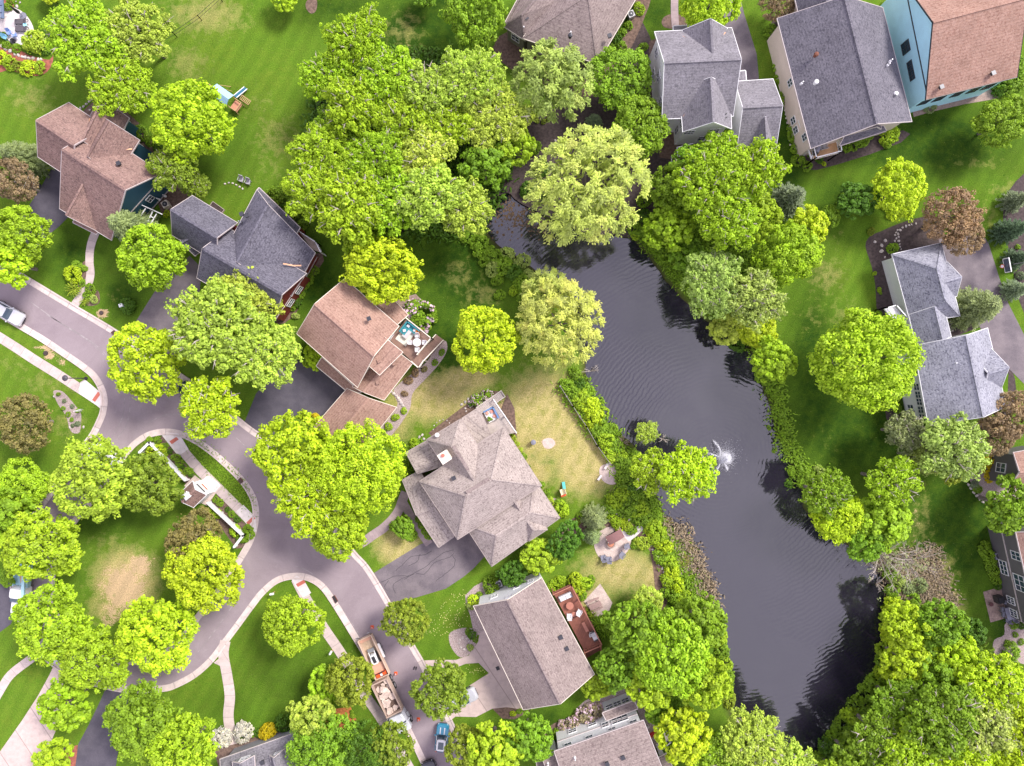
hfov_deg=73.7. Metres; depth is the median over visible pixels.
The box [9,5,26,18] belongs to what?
closed parasol
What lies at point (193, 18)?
black fence
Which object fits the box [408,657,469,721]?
shade tree
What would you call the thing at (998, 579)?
shrub
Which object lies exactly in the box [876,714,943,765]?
cottonwood tree
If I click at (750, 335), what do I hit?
maple tree
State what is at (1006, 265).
basketball hoop
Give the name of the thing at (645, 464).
ash tree
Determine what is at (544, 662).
deck house
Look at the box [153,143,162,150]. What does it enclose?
shrub
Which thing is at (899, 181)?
maple tree
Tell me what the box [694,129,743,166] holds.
ash tree
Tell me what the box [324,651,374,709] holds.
shade tree
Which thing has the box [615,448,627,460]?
shrub
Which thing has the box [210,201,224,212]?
raised bed
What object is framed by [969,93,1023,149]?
maple tree
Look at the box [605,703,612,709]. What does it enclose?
window
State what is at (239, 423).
kerb
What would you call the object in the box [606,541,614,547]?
fire pit
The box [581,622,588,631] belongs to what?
deck bench
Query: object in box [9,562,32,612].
pale blue truck
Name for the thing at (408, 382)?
shrub
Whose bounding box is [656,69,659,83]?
window
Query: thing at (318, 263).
mulch bed slate house
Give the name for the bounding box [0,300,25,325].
silver car
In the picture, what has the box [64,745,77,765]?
mulch bed bottom
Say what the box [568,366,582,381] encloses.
shrub
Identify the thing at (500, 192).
woodland floor
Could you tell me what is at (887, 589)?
shrub
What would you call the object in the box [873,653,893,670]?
shrub
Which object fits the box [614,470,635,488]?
shrub
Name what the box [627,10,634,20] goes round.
air conditioner
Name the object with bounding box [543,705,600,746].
mulch bed lilac
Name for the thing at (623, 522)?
shrub
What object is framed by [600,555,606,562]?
lounge chair
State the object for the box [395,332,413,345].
outdoor rug
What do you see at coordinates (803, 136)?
window
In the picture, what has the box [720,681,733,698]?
shrub
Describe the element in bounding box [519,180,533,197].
shrub
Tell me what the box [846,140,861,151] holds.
shrub
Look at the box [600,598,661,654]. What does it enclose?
maple tree
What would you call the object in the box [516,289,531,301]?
shrub
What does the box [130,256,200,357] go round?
driveway
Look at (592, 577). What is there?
shrub
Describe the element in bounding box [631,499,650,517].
shrub
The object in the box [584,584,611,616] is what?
patio deck house
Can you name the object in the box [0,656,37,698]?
path southwest
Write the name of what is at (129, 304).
shrub
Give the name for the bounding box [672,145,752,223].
cottonwood tree
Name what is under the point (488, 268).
shrub
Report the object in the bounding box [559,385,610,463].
lawn fence
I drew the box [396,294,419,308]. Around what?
patio brown house
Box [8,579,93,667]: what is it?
maple tree
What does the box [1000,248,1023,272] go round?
spruce tree
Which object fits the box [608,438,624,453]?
shrub
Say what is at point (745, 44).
driveway
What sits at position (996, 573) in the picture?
shrub
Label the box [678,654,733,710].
maple tree
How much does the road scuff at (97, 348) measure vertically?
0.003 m
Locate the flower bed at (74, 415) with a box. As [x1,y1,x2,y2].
[53,390,80,433]
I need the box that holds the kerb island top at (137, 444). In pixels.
[53,433,253,659]
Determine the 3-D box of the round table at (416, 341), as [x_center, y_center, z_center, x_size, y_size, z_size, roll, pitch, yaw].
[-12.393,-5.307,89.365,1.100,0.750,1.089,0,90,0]
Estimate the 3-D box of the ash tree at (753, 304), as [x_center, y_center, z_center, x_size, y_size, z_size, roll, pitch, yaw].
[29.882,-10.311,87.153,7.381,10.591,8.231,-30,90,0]
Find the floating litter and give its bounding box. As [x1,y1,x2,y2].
[487,195,550,240]
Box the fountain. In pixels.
[715,453,726,460]
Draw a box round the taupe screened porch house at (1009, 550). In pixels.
[988,518,1023,622]
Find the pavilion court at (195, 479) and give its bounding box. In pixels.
[184,476,215,505]
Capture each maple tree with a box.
[0,204,53,263]
[0,239,37,289]
[0,455,50,512]
[0,484,42,539]
[0,505,85,582]
[0,568,15,587]
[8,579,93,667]
[31,737,73,765]
[36,677,94,732]
[43,0,58,4]
[48,432,140,523]
[55,623,131,693]
[101,678,183,765]
[106,321,186,404]
[114,594,199,678]
[115,223,188,291]
[142,711,220,765]
[147,77,237,164]
[161,531,245,615]
[244,408,340,497]
[261,592,326,657]
[270,0,297,12]
[284,706,358,765]
[286,695,335,738]
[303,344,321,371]
[304,418,407,517]
[308,663,347,707]
[309,510,369,562]
[338,234,424,304]
[342,223,388,254]
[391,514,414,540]
[413,0,436,7]
[437,0,508,50]
[451,304,521,374]
[456,141,512,191]
[464,719,524,765]
[487,120,536,166]
[495,559,527,587]
[501,711,553,762]
[519,538,562,575]
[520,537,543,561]
[580,665,612,701]
[586,46,654,111]
[592,643,638,694]
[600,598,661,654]
[609,94,670,159]
[625,658,677,711]
[630,584,663,619]
[633,607,710,698]
[641,201,696,251]
[645,160,701,216]
[645,693,683,727]
[653,705,712,765]
[668,238,705,276]
[669,590,727,648]
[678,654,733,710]
[679,0,742,26]
[689,730,723,765]
[706,308,744,345]
[736,318,777,348]
[743,192,784,243]
[749,334,797,383]
[750,219,824,287]
[785,203,830,244]
[806,307,926,413]
[808,496,864,545]
[818,753,852,765]
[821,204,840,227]
[828,730,872,765]
[836,181,880,219]
[841,523,888,563]
[854,496,913,553]
[870,156,927,222]
[877,634,932,685]
[880,599,932,652]
[910,647,958,697]
[916,597,970,649]
[927,635,979,688]
[960,617,987,647]
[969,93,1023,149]
[978,473,1023,535]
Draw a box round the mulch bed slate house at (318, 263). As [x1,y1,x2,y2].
[276,253,323,323]
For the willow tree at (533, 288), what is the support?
on the ground at (260, 50)
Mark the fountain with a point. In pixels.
(719, 456)
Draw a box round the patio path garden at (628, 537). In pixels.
[617,526,643,540]
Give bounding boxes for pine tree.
[0,140,54,182]
[106,209,160,252]
[947,285,1002,331]
[987,217,1023,246]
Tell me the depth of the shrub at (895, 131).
91.46 m
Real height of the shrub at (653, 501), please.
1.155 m
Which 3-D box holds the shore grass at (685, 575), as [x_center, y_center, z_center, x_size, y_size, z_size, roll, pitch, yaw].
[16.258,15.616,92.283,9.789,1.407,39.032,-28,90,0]
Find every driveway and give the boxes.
[130,256,200,357]
[245,359,344,438]
[717,0,758,79]
[938,236,1023,382]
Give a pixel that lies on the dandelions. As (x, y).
(455, 619)
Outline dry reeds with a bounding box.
[661,513,725,611]
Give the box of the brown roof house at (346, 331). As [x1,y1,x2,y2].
[296,278,412,445]
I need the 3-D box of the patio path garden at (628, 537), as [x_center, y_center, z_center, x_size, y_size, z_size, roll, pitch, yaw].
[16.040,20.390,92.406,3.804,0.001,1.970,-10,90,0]
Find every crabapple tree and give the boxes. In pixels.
[0,155,39,204]
[0,392,53,455]
[163,506,222,567]
[338,718,389,765]
[757,0,794,21]
[920,186,987,248]
[942,216,985,256]
[976,390,1023,440]
[980,418,1016,456]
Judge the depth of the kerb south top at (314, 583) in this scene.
92.29 m
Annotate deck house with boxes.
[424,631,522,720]
[465,582,491,634]
[473,572,594,709]
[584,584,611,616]
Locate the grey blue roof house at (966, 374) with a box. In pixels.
[882,243,1009,422]
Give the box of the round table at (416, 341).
[413,338,420,345]
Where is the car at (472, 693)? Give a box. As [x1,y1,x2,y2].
[446,686,478,710]
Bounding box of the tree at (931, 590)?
[866,540,964,623]
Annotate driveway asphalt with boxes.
[75,690,128,765]
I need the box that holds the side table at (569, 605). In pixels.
[566,602,573,609]
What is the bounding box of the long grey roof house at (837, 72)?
[767,0,911,156]
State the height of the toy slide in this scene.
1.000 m
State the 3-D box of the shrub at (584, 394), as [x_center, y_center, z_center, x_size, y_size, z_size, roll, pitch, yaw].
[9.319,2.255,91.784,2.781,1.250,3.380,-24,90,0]
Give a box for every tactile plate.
[92,392,99,401]
[169,437,178,443]
[296,580,305,586]
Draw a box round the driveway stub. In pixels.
[0,579,11,631]
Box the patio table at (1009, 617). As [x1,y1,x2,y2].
[1004,607,1014,620]
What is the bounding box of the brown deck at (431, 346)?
[390,317,443,368]
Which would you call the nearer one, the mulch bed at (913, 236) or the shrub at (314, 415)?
the shrub at (314, 415)
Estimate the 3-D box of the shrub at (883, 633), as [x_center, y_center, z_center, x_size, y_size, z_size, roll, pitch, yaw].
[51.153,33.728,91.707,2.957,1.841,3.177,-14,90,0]
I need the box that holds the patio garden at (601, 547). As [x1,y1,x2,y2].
[594,527,630,561]
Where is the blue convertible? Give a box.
[434,722,449,752]
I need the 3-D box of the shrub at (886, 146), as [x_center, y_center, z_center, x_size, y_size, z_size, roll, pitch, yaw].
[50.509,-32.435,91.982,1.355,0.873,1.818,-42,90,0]
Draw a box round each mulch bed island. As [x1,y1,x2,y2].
[146,436,193,482]
[211,496,248,548]
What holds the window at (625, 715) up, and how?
in the white walled house at (616, 733)
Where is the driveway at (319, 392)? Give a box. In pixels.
[245,359,344,438]
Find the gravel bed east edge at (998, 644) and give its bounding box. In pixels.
[993,620,1023,663]
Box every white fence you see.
[138,441,189,480]
[206,501,245,547]
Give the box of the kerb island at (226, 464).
[49,429,258,664]
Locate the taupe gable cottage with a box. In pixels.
[987,446,1023,488]
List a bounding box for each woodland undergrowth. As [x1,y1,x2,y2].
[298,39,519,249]
[628,217,784,359]
[817,595,1019,765]
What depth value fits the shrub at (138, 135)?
91.69 m
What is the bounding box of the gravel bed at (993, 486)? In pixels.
[970,457,1016,499]
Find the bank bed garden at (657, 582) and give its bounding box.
[555,514,667,609]
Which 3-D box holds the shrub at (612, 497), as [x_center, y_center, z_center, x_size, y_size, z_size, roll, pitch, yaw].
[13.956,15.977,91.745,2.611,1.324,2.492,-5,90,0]
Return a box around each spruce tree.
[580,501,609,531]
[582,528,601,545]
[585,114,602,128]
[765,181,805,220]
[995,190,1023,215]
[999,278,1023,301]
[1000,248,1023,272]
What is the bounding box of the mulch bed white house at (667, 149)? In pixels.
[649,39,688,158]
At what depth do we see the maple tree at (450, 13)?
85.38 m
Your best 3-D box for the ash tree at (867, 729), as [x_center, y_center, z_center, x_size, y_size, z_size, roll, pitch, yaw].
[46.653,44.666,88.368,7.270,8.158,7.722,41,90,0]
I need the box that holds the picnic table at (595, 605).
[587,597,602,612]
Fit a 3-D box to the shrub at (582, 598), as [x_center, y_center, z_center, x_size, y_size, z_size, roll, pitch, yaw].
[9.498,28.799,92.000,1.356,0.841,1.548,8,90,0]
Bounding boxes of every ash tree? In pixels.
[85,42,157,117]
[145,146,198,192]
[177,375,241,439]
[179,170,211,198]
[270,455,352,539]
[279,163,341,223]
[284,119,359,184]
[297,51,356,104]
[309,104,362,154]
[315,166,384,246]
[319,1,387,75]
[321,70,381,137]
[341,124,405,193]
[355,40,421,107]
[365,165,412,237]
[368,89,433,147]
[389,121,457,177]
[389,162,469,232]
[397,60,455,117]
[410,95,475,156]
[436,44,507,113]
[441,175,495,237]
[459,76,537,149]
[629,446,676,497]
[634,421,660,444]
[654,439,719,507]
[668,143,709,179]
[680,246,743,319]
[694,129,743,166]
[699,197,762,251]
[701,733,756,765]
[724,134,792,201]
[726,267,789,333]
[767,736,817,765]
[797,468,856,522]
[849,707,911,765]
[860,455,924,507]
[867,674,930,731]
[880,408,926,455]
[897,443,939,476]
[917,411,991,482]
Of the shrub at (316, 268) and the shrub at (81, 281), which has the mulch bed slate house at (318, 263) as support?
the shrub at (316, 268)
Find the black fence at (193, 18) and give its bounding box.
[165,0,222,39]
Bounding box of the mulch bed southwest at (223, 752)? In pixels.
[215,727,285,765]
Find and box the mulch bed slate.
[768,20,909,169]
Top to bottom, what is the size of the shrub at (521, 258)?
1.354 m
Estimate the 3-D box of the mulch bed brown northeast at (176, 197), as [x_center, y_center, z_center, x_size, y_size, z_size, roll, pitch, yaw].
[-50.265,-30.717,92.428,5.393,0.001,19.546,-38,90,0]
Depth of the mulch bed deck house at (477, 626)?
92.43 m
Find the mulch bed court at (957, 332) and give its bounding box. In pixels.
[948,319,978,335]
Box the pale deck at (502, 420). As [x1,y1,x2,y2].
[476,391,516,433]
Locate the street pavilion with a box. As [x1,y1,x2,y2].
[181,476,217,507]
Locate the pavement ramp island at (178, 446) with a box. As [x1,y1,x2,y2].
[162,432,187,454]
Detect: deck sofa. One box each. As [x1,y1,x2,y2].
[558,591,572,602]
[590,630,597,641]
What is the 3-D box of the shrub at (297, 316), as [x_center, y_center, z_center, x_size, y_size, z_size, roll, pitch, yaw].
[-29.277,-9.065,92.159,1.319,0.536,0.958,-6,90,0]
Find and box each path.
[71,233,98,306]
[78,261,85,288]
[86,289,99,305]
[218,640,236,744]
[362,490,407,546]
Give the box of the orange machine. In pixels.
[375,669,386,677]
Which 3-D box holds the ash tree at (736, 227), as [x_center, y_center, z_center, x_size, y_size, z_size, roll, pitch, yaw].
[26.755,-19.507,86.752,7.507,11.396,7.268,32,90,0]
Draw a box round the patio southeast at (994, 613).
[983,587,1006,621]
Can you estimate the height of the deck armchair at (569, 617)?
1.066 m
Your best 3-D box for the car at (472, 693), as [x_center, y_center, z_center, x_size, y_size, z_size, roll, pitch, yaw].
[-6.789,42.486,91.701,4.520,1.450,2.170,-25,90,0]
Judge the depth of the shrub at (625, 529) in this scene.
91.93 m
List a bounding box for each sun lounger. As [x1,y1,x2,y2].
[14,18,28,24]
[15,26,27,31]
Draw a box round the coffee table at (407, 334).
[402,330,411,338]
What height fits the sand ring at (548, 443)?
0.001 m
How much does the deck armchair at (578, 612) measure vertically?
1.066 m
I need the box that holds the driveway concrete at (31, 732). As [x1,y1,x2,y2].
[0,662,62,765]
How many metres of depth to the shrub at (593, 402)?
91.56 m
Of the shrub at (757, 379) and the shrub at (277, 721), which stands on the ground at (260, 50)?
the shrub at (757, 379)
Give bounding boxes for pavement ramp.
[79,380,102,409]
[236,505,255,531]
[292,576,310,596]
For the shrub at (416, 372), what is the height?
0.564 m
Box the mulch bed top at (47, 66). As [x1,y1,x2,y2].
[0,47,52,75]
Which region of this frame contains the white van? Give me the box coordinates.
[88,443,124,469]
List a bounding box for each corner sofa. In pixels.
[399,321,419,334]
[483,406,498,420]
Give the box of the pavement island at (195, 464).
[168,430,242,519]
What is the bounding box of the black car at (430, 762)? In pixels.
[421,758,436,765]
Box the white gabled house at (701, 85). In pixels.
[649,18,782,161]
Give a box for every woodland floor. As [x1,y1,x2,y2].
[312,59,512,234]
[490,23,672,236]
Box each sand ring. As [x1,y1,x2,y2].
[542,438,554,448]
[599,464,617,484]
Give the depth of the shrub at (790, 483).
92.64 m
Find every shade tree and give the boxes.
[114,450,185,516]
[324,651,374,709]
[366,720,415,765]
[377,597,431,646]
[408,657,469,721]
[444,723,490,765]
[545,518,584,560]
[941,465,965,486]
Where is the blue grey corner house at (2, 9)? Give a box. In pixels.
[0,0,4,18]
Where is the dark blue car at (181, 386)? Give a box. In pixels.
[177,380,198,412]
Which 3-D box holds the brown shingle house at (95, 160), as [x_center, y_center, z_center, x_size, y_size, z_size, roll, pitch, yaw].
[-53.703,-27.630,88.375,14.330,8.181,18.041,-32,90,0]
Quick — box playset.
[209,84,250,114]
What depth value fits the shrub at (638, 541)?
91.77 m
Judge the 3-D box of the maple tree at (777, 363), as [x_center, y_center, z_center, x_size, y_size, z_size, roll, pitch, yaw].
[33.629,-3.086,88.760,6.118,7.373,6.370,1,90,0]
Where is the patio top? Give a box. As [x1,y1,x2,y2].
[0,7,33,44]
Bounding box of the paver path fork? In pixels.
[404,502,431,545]
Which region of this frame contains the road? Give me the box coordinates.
[0,268,463,765]
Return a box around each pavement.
[0,332,79,393]
[292,577,413,765]
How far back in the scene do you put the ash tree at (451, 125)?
84.41 m
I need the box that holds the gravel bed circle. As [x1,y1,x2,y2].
[449,628,476,656]
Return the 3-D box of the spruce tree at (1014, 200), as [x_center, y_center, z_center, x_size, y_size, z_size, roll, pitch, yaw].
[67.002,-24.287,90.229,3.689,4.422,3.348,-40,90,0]
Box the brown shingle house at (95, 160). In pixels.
[35,100,168,240]
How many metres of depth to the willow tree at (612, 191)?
80.74 m
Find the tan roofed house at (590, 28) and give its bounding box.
[504,0,635,70]
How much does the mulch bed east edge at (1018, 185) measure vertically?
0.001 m
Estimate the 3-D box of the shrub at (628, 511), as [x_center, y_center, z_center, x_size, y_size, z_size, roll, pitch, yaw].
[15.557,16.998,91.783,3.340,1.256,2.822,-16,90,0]
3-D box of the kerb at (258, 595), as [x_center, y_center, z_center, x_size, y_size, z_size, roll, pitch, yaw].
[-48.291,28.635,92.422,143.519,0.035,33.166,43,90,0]
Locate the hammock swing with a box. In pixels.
[602,527,624,544]
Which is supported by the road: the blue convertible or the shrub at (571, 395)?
the blue convertible
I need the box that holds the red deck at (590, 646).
[552,578,602,658]
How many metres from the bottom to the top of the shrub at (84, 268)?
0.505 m
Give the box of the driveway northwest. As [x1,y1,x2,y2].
[12,169,67,267]
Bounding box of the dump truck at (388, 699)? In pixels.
[371,674,412,733]
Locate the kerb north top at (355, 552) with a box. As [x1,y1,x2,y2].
[20,273,465,747]
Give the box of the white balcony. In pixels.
[874,305,908,322]
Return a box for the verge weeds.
[182,431,257,517]
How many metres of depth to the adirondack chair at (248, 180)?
92.01 m
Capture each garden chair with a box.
[0,32,7,39]
[4,28,11,35]
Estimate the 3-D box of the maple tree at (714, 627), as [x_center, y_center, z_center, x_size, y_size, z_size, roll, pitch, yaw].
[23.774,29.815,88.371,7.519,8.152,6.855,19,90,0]
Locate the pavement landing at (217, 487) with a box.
[212,478,220,491]
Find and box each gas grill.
[812,146,820,155]
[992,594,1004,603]
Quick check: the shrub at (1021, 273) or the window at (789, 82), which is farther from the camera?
the shrub at (1021, 273)
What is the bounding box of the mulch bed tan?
[429,391,498,435]
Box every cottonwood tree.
[38,0,127,82]
[100,0,176,69]
[164,272,265,373]
[215,266,284,332]
[223,306,303,392]
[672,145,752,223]
[719,703,786,765]
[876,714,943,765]
[900,681,992,760]
[937,741,1000,765]
[953,689,1022,760]
[956,650,1023,722]
[992,738,1023,765]
[993,697,1023,764]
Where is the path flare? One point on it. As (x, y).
(222, 661)
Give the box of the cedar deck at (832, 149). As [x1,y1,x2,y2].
[798,120,842,165]
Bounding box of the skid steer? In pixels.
[367,647,380,664]
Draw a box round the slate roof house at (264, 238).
[170,187,318,322]
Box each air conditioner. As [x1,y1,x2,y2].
[161,200,171,209]
[495,579,502,587]
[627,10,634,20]
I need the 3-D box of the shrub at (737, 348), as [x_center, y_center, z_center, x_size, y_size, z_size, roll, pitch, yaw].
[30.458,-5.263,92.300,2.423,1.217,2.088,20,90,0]
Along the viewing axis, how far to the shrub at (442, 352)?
92.13 m
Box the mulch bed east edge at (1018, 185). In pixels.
[1003,174,1023,311]
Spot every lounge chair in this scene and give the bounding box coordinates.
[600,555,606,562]
[606,556,611,563]
[619,551,625,559]
[624,543,629,549]
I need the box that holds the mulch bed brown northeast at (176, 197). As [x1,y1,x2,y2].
[83,102,188,215]
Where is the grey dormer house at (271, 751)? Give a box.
[220,730,310,765]
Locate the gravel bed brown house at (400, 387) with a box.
[377,341,446,442]
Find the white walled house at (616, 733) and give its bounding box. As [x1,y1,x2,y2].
[536,693,671,765]
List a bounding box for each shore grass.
[549,371,711,613]
[760,376,840,495]
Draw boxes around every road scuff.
[30,301,124,437]
[47,315,129,442]
[130,605,232,676]
[148,414,251,452]
[296,566,359,634]
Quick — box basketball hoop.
[1000,257,1023,272]
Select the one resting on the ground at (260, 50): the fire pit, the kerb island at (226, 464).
the kerb island at (226, 464)
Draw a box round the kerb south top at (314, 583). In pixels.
[0,317,421,762]
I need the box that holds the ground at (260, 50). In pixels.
[0,0,1023,765]
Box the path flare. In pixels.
[214,645,230,669]
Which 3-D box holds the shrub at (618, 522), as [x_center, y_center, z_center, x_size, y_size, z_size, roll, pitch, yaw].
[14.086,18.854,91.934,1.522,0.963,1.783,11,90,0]
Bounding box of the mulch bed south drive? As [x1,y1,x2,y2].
[493,707,529,718]
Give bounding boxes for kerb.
[0,266,458,744]
[12,324,425,761]
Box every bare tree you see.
[860,541,928,601]
[888,540,938,586]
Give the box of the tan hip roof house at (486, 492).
[402,408,559,566]
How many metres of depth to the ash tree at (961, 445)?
82.87 m
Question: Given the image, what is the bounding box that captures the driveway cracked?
[374,533,484,601]
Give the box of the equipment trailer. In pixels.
[356,632,389,680]
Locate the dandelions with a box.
[426,593,479,672]
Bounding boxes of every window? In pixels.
[145,195,154,202]
[238,755,249,761]
[286,298,294,306]
[295,286,303,294]
[511,33,519,42]
[568,727,576,733]
[588,720,596,726]
[601,721,608,727]
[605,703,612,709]
[611,714,628,724]
[613,700,621,706]
[621,697,629,703]
[652,68,654,80]
[654,45,657,60]
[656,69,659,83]
[675,124,678,135]
[683,130,695,134]
[696,136,704,140]
[708,128,720,132]
[787,77,792,88]
[790,115,795,125]
[792,125,798,135]
[801,132,806,142]
[901,38,910,55]
[906,59,914,81]
[907,404,914,411]
[914,383,919,390]
[914,391,921,398]
[915,398,922,405]
[916,99,931,105]
[917,406,924,413]
[931,95,946,102]
[949,91,964,97]
[965,87,981,93]
[980,83,996,89]
[995,462,1005,472]
[998,559,1008,575]
[1006,595,1015,605]
[1009,608,1018,618]
[1010,550,1020,561]
[1012,572,1023,592]
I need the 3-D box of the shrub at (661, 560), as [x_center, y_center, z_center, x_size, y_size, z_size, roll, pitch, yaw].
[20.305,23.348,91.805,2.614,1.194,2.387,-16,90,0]
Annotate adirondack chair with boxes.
[237,174,243,181]
[244,177,251,185]
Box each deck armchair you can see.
[567,614,571,620]
[576,609,582,616]
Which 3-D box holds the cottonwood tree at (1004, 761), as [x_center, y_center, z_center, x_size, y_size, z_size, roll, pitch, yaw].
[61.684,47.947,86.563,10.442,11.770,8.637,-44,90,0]
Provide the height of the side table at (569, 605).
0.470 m
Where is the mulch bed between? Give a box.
[913,89,997,116]
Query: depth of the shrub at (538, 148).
91.76 m
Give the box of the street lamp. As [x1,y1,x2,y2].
[62,375,87,380]
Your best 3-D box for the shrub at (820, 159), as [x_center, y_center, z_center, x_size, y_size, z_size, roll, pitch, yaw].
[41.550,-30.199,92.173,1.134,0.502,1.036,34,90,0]
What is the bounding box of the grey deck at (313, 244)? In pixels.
[299,231,326,255]
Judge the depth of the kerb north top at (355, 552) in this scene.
92.29 m
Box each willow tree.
[507,37,594,123]
[514,276,605,370]
[519,265,569,314]
[522,123,652,246]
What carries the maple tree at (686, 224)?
on the ground at (260, 50)
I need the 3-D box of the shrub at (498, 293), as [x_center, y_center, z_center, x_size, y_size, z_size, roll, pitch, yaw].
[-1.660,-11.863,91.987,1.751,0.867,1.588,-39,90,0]
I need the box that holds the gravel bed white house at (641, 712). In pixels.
[577,689,656,747]
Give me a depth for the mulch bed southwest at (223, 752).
92.43 m
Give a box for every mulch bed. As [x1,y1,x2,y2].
[333,707,355,727]
[866,217,942,317]
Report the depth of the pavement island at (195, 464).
92.38 m
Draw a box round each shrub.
[0,50,7,64]
[1,41,10,48]
[1,54,16,71]
[4,2,12,10]
[11,43,21,53]
[11,61,24,71]
[19,59,35,76]
[20,29,45,54]
[34,60,45,74]
[41,47,50,55]
[63,264,82,283]
[64,281,81,297]
[71,260,81,271]
[78,279,85,286]
[79,264,87,271]
[79,298,88,305]
[82,290,92,299]
[84,283,96,294]
[89,294,97,303]
[120,297,137,314]
[135,124,148,141]
[144,134,159,146]
[146,443,166,461]
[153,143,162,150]
[154,436,161,443]
[162,442,168,448]
[163,209,169,217]
[170,454,180,460]
[175,459,183,467]
[183,466,193,474]
[211,725,232,747]
[212,508,221,518]
[216,498,223,506]
[227,510,234,517]
[229,524,240,537]
[232,719,254,743]
[234,516,240,522]
[242,523,253,533]
[244,530,254,539]
[253,728,259,737]
[258,722,277,740]
[265,185,289,205]
[274,714,290,732]
[282,203,301,220]
[291,313,299,318]
[293,298,302,308]
[297,217,308,230]
[297,347,307,360]
[299,291,305,300]
[303,354,312,368]
[307,273,313,283]
[310,265,319,274]
[310,413,319,427]
[385,422,392,430]
[391,414,399,420]
[401,391,408,396]
[401,407,406,414]
[403,298,438,332]
[403,376,412,384]
[407,466,415,473]
[409,438,418,448]
[409,531,417,541]
[411,367,418,377]
[421,366,427,371]
[421,528,427,534]
[431,359,438,365]
[438,348,444,355]
[459,230,476,243]
[466,602,473,609]
[466,644,473,651]
[467,399,473,407]
[467,593,478,605]
[467,629,476,639]
[469,234,488,258]
[471,393,483,405]
[478,255,490,267]
[481,388,493,401]
[482,575,499,594]
[483,245,502,265]
[485,258,498,277]
[491,275,503,285]
[493,255,512,276]
[493,289,505,300]
[499,246,515,258]
[506,264,522,280]
[508,284,518,295]
[512,273,528,291]
[513,253,530,267]
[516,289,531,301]
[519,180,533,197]
[523,268,535,282]
[526,141,541,154]
[532,162,549,176]
[543,488,550,497]
[547,579,559,591]
[548,497,554,505]
[553,575,566,587]
[554,499,563,508]
[554,499,569,517]
[557,719,568,730]
[558,378,574,393]
[566,383,581,398]
[566,715,580,728]
[567,571,581,588]
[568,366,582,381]
[571,388,589,411]
[571,706,593,724]
[573,378,585,390]
[573,583,585,595]
[576,512,585,520]
[578,592,586,601]
[580,577,593,588]
[581,396,600,414]
[581,408,603,428]
[582,701,602,722]
[584,385,595,395]
[588,418,608,437]
[588,575,594,582]
[588,612,597,619]
[591,614,607,635]
[592,702,603,713]
[596,433,614,449]
[596,626,611,638]
[599,405,609,417]
[600,446,616,458]
[601,423,618,435]
[604,504,616,514]
[606,452,616,463]
[606,493,623,508]
[606,513,617,522]
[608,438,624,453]
[610,517,621,528]
[612,33,622,46]
[613,488,630,501]
[614,453,629,470]
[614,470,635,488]
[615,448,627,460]
[616,40,627,51]
[616,501,637,519]
[617,28,626,36]
[618,436,629,446]
[620,518,627,526]
[622,459,635,477]
[623,521,632,531]
[624,21,632,29]
[625,477,641,493]
[626,489,640,507]
[626,526,637,535]
[627,222,641,234]
[628,448,639,459]
[630,234,638,240]
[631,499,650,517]
[633,1,645,15]
[633,536,651,550]
[634,511,654,526]
[636,193,651,208]
[636,209,649,222]
[638,42,648,51]
[638,482,649,501]
[644,495,657,509]
[644,518,661,533]
[647,526,667,545]
[650,509,662,522]
[652,548,671,565]
[655,539,673,553]
[659,588,669,597]
[660,573,675,589]
[662,554,678,567]
[664,561,679,578]
[666,587,679,604]
[669,576,684,593]
[670,600,686,611]
[674,589,692,601]
[679,554,690,565]
[690,560,705,575]
[703,581,716,593]
[713,632,727,647]
[713,642,729,660]
[714,669,734,684]
[715,654,733,672]
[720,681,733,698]
[722,693,735,709]
[729,339,744,352]
[754,369,764,383]
[761,376,772,385]
[763,23,776,37]
[774,74,778,84]
[779,92,784,105]
[784,478,793,488]
[786,131,794,142]
[787,468,795,476]
[790,143,797,153]
[791,154,805,166]
[796,476,805,487]
[797,466,816,482]
[802,160,812,171]
[810,750,828,764]
[813,465,824,474]
[815,158,823,163]
[817,736,835,757]
[824,729,843,745]
[830,714,852,736]
[839,707,862,725]
[842,143,852,153]
[845,694,871,715]
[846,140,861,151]
[856,682,878,705]
[859,138,869,147]
[864,672,889,696]
[867,227,874,235]
[872,310,882,318]
[872,662,892,684]
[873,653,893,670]
[874,637,898,656]
[878,612,896,630]
[878,626,900,643]
[879,127,899,146]
[880,136,891,148]
[880,595,900,614]
[882,565,896,579]
[883,583,900,597]
[886,243,899,253]
[889,574,905,587]
[892,403,901,413]
[901,580,915,594]
[903,591,920,605]
[912,577,928,593]
[923,105,936,113]
[969,480,978,488]
[973,486,982,493]
[977,540,990,553]
[979,548,995,561]
[981,463,991,472]
[983,556,997,570]
[984,473,992,483]
[985,454,994,466]
[985,565,999,577]
[990,575,1001,584]
[991,82,1007,98]
[993,584,1001,590]
[994,79,1016,97]
[1002,640,1020,661]
[1004,66,1023,92]
[1010,620,1018,629]
[1015,271,1023,279]
[1018,622,1023,629]
[1018,638,1023,645]
[1019,55,1023,68]
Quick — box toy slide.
[559,482,566,496]
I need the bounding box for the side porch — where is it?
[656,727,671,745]
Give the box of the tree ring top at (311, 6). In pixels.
[306,0,316,13]
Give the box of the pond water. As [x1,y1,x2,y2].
[485,193,887,765]
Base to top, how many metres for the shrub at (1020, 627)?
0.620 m

